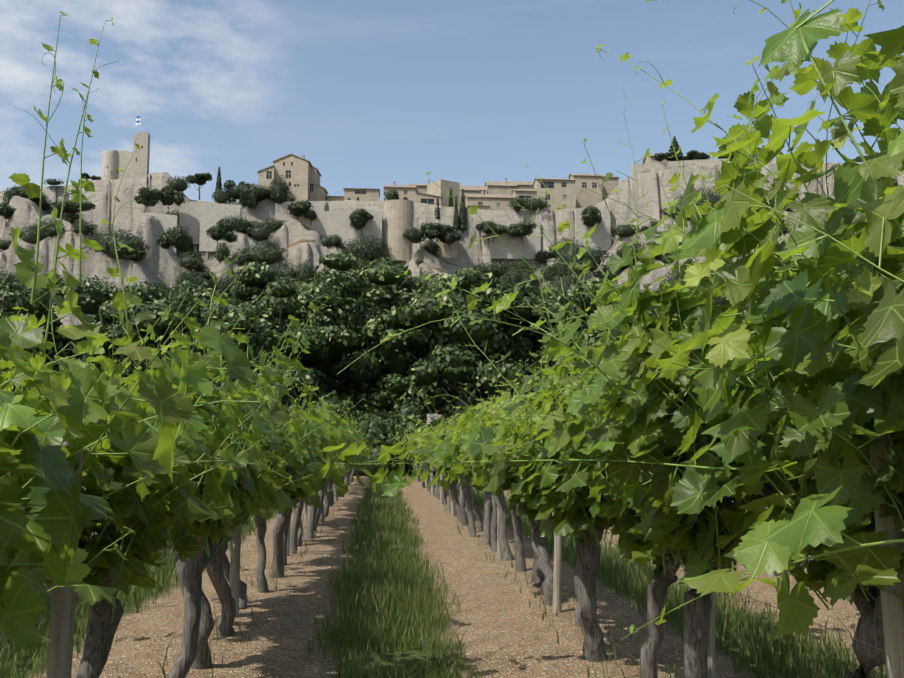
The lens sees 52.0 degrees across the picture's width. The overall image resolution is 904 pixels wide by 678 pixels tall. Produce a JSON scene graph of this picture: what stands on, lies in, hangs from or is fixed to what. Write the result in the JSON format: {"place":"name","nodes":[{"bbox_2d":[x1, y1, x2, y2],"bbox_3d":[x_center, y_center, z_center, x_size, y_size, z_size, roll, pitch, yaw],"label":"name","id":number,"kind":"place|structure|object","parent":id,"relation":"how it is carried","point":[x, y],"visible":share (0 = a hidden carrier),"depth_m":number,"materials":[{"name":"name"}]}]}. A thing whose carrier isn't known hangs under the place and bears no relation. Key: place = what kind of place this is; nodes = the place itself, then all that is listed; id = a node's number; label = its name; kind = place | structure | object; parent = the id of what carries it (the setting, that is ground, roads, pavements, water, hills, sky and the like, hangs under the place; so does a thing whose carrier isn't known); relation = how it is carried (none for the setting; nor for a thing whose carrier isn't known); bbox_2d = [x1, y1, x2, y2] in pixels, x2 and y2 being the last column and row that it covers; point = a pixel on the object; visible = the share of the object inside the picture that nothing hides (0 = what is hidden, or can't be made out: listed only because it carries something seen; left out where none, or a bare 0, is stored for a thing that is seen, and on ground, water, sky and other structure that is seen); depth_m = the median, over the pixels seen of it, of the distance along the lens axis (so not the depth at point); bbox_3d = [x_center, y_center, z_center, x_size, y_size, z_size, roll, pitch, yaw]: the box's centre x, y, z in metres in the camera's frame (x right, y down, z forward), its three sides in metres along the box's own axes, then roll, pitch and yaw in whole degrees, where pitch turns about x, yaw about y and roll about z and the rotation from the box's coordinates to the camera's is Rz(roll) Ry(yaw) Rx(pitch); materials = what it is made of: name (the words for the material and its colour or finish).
{"place":"outdoors","nodes":[
{"label":"outdoors","id":0,"kind":"place"},
{"bbox_2d":[117,150,132,178],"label":"castle curtain wall","id":1,"kind":"structure","parent":0,"point":[124,158],"depth_m":303.69,"materials":[{"name":"beige stone"}]},
{"bbox_2d":[415,192,442,204],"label":"house","id":2,"kind":"structure","parent":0,"point":[425,198],"depth_m":310.75,"materials":[{"name":"beige stone"}]},
{"bbox_2d":[0,469,884,677],"bbox_3d":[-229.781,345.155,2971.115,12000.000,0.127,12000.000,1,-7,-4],"label":"ground","id":3,"kind":"structure","parent":0,"point":[498,616],"depth_m":7.32,"materials":[{"name":"beige soil"}]},
{"bbox_2d":[0,252,809,477],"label":"tree","id":4,"kind":"object","parent":3,"relation":"on","point":[366,310],"depth_m":44.95,"materials":[{"name":"green plant"}]},
{"bbox_2d":[0,476,886,677],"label":"grass","id":5,"kind":"structure","parent":3,"relation":"on","point":[386,510],"depth_m":7.60,"materials":[{"name":"green plant"}]},
{"bbox_2d":[0,0,903,622],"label":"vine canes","id":6,"kind":"object","parent":3,"relation":"on","point":[766,480],"visible":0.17,"depth_m":3.52,"materials":[{"name":"green plant"}]},
{"bbox_2d":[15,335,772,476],"bbox_3d":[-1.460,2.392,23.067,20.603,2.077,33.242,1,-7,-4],"label":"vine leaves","id":7,"kind":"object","parent":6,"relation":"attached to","point":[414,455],"visible":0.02,"depth_m":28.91,"materials":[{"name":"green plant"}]},
{"bbox_2d":[0,341,812,510],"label":"vine leaves","id":8,"kind":"object","parent":6,"relation":"attached to","point":[479,479],"visible":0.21,"depth_m":12.01,"materials":[{"name":"green plant"}]},
{"bbox_2d":[0,0,903,655],"bbox_3d":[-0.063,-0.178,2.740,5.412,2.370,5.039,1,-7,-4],"label":"vine leaves","id":9,"kind":"object","parent":6,"relation":"attached to","point":[58,510],"visible":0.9,"depth_m":2.70,"materials":[{"name":"green plant"}]},
{"bbox_2d":[13,0,903,640],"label":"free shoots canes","id":10,"kind":"object","parent":6,"relation":"attached to","point":[753,158],"visible":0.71,"depth_m":2.70,"materials":[{"name":"green plant"}]},
{"bbox_2d":[46,426,903,677],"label":"vineyard posts","id":11,"kind":"object","parent":3,"relation":"on","point":[60,644],"visible":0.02,"depth_m":3.27,"materials":[{"name":"grey wood"}]},
{"bbox_2d":[0,476,884,651],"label":"vine wires","id":12,"kind":"object","parent":11,"relation":"attached to","point":[608,541],"visible":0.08,"depth_m":3.15,"materials":[{"name":"grey metal"}]},
{"bbox_2d":[74,462,885,677],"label":"vine trunks","id":13,"kind":"object","parent":3,"relation":"on","point":[198,627],"visible":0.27,"depth_m":5.69,"materials":[{"name":"brown wood"}]},
{"bbox_2d":[0,160,903,427],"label":"cliff rock","id":14,"kind":"object","parent":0,"point":[298,240],"visible":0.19,"depth_m":297.87,"materials":[{"name":"beige stone"}]},
{"bbox_2d":[101,150,117,179],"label":"round tower","id":15,"kind":"structure","parent":14,"relation":"on","point":[109,164],"depth_m":302.06,"materials":[{"name":"beige stone"}]},
{"bbox_2d":[132,131,149,177],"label":"castle keep","id":16,"kind":"structure","parent":14,"relation":"on","point":[141,157],"depth_m":303.48,"materials":[{"name":"beige stone"}]},
{"bbox_2d":[136,116,140,128],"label":"flag","id":17,"kind":"object","parent":16,"relation":"on","point":[138,120],"visible":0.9,"depth_m":305.63,"materials":[{"name":"blue fabric"}]},
{"bbox_2d":[136,212,177,253],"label":"rampart","id":18,"kind":"object","parent":14,"relation":"on","point":[167,221],"visible":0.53,"depth_m":286.00,"materials":[{"name":"stone"}]},
{"bbox_2d":[179,202,241,244],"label":"rampart","id":19,"kind":"object","parent":14,"relation":"on","point":[189,215],"visible":0.41,"depth_m":294.81,"materials":[{"name":"stone"}]},
{"bbox_2d":[199,205,240,251],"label":"rampart","id":20,"kind":"object","parent":14,"relation":"on","point":[211,215],"visible":0.65,"depth_m":291.23,"materials":[{"name":"stone"}]},
{"bbox_2d":[257,165,274,201],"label":"house","id":21,"kind":"structure","parent":14,"relation":"on","point":[266,176],"depth_m":303.75,"materials":[{"name":"beige stone"}]},
{"bbox_2d":[273,154,311,200],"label":"house","id":22,"kind":"structure","parent":14,"relation":"on","point":[294,169],"depth_m":305.06,"materials":[{"name":"stone"}]},
{"bbox_2d":[275,201,324,236],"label":"rampart","id":23,"kind":"object","parent":14,"relation":"on","point":[283,213],"visible":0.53,"depth_m":300.56,"materials":[{"name":"stone"}]},
{"bbox_2d":[310,165,321,200],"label":"house","id":24,"kind":"structure","parent":14,"relation":"on","point":[315,174],"depth_m":308.96,"materials":[{"name":"beige stone"}]},
{"bbox_2d":[316,183,328,200],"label":"house","id":25,"kind":"structure","parent":14,"relation":"on","point":[321,193],"depth_m":309.10,"materials":[{"name":"beige stone"}]},
{"bbox_2d":[326,196,343,200],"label":"house","id":26,"kind":"structure","parent":14,"relation":"on","point":[329,198],"depth_m":313.26,"materials":[{"name":"stone"}]},
{"bbox_2d":[324,210,381,253],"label":"rampart","id":27,"kind":"object","parent":14,"relation":"on","point":[337,222],"visible":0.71,"depth_m":300.41,"materials":[{"name":"stone"}]},
{"bbox_2d":[343,188,379,200],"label":"house","id":28,"kind":"structure","parent":14,"relation":"on","point":[365,194],"depth_m":312.14,"materials":[{"name":"stone"}]},
{"bbox_2d":[0,136,757,266],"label":"village trees","id":29,"kind":"object","parent":14,"relation":"on","point":[179,239],"materials":[{"name":"green plant"}]},
{"bbox_2d":[384,200,413,260],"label":"round tower","id":30,"kind":"structure","parent":14,"relation":"on","point":[399,217],"depth_m":302.45,"materials":[{"name":"stone"}]},
{"bbox_2d":[384,181,416,201],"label":"house","id":31,"kind":"structure","parent":14,"relation":"on","point":[408,192],"depth_m":323.62,"materials":[{"name":"stone"}]},
{"bbox_2d":[409,181,429,193],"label":"house","id":32,"kind":"structure","parent":14,"relation":"on","point":[421,188],"depth_m":330.38,"materials":[{"name":"stone"}]},
{"bbox_2d":[0,147,858,419],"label":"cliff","id":33,"kind":"structure","parent":14,"relation":"on","point":[369,250],"depth_m":290.92,"materials":[{"name":"green plant"}]},
{"bbox_2d":[427,179,459,207],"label":"house","id":34,"kind":"structure","parent":14,"relation":"on","point":[433,188],"depth_m":321.12,"materials":[{"name":"beige stone"}]},
{"bbox_2d":[441,217,463,258],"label":"rampart","id":35,"kind":"object","parent":14,"relation":"on","point":[452,253],"visible":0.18,"depth_m":304.22,"materials":[{"name":"stone"}]},
{"bbox_2d":[460,185,486,201],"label":"house","id":36,"kind":"structure","parent":14,"relation":"on","point":[472,189],"depth_m":340.25,"materials":[{"name":"stone"}]},
{"bbox_2d":[467,205,489,208],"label":"house","id":37,"kind":"structure","parent":14,"relation":"on","point":[482,207],"depth_m":309.65,"materials":[{"name":"stone"}]},
{"bbox_2d":[464,190,513,209],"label":"house","id":38,"kind":"structure","parent":14,"relation":"on","point":[497,201],"depth_m":314.43,"materials":[{"name":"stone"}]},
{"bbox_2d":[485,178,517,193],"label":"house","id":39,"kind":"structure","parent":14,"relation":"on","point":[492,187],"depth_m":345.21,"materials":[{"name":"stone"}]},
{"bbox_2d":[490,220,540,259],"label":"rampart","id":40,"kind":"object","parent":14,"relation":"on","point":[528,249],"visible":0.59,"depth_m":305.00,"materials":[{"name":"stone"}]},
{"bbox_2d":[510,181,533,189],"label":"house","id":41,"kind":"structure","parent":14,"relation":"on","point":[525,184],"depth_m":352.20,"materials":[{"name":"stone"}]},
{"bbox_2d":[511,189,536,209],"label":"house","id":42,"kind":"structure","parent":14,"relation":"on","point":[523,193],"depth_m":314.59,"materials":[{"name":"stone"}]},
{"bbox_2d":[532,178,575,209],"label":"tall house","id":43,"kind":"structure","parent":14,"relation":"on","point":[562,191],"depth_m":312.34,"materials":[{"name":"stone"}]},
{"bbox_2d":[568,173,601,207],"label":"house","id":44,"kind":"structure","parent":14,"relation":"on","point":[586,197],"depth_m":324.68,"materials":[{"name":"stone"}]},
{"bbox_2d":[574,206,610,250],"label":"rampart","id":45,"kind":"object","parent":14,"relation":"on","point":[599,237],"visible":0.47,"depth_m":307.55,"materials":[{"name":"stone"}]},
{"bbox_2d":[602,175,619,199],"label":"house","id":46,"kind":"structure","parent":14,"relation":"on","point":[610,185],"depth_m":333.78,"materials":[{"name":"stone"}]},
{"bbox_2d":[644,154,666,163],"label":"cliff house","id":47,"kind":"structure","parent":14,"relation":"on","point":[649,158],"depth_m":325.98,"materials":[{"name":"stone"}]},
{"bbox_2d":[631,158,727,175],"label":"rampart","id":48,"kind":"object","parent":14,"relation":"on","point":[648,166],"visible":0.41,"depth_m":318.45,"materials":[{"name":"stone"}]},
{"bbox_2d":[0,0,903,201],"label":"sky","id":49,"kind":"structure","parent":0,"point":[375,94],"materials":[{"name":"blue"}]}
]}

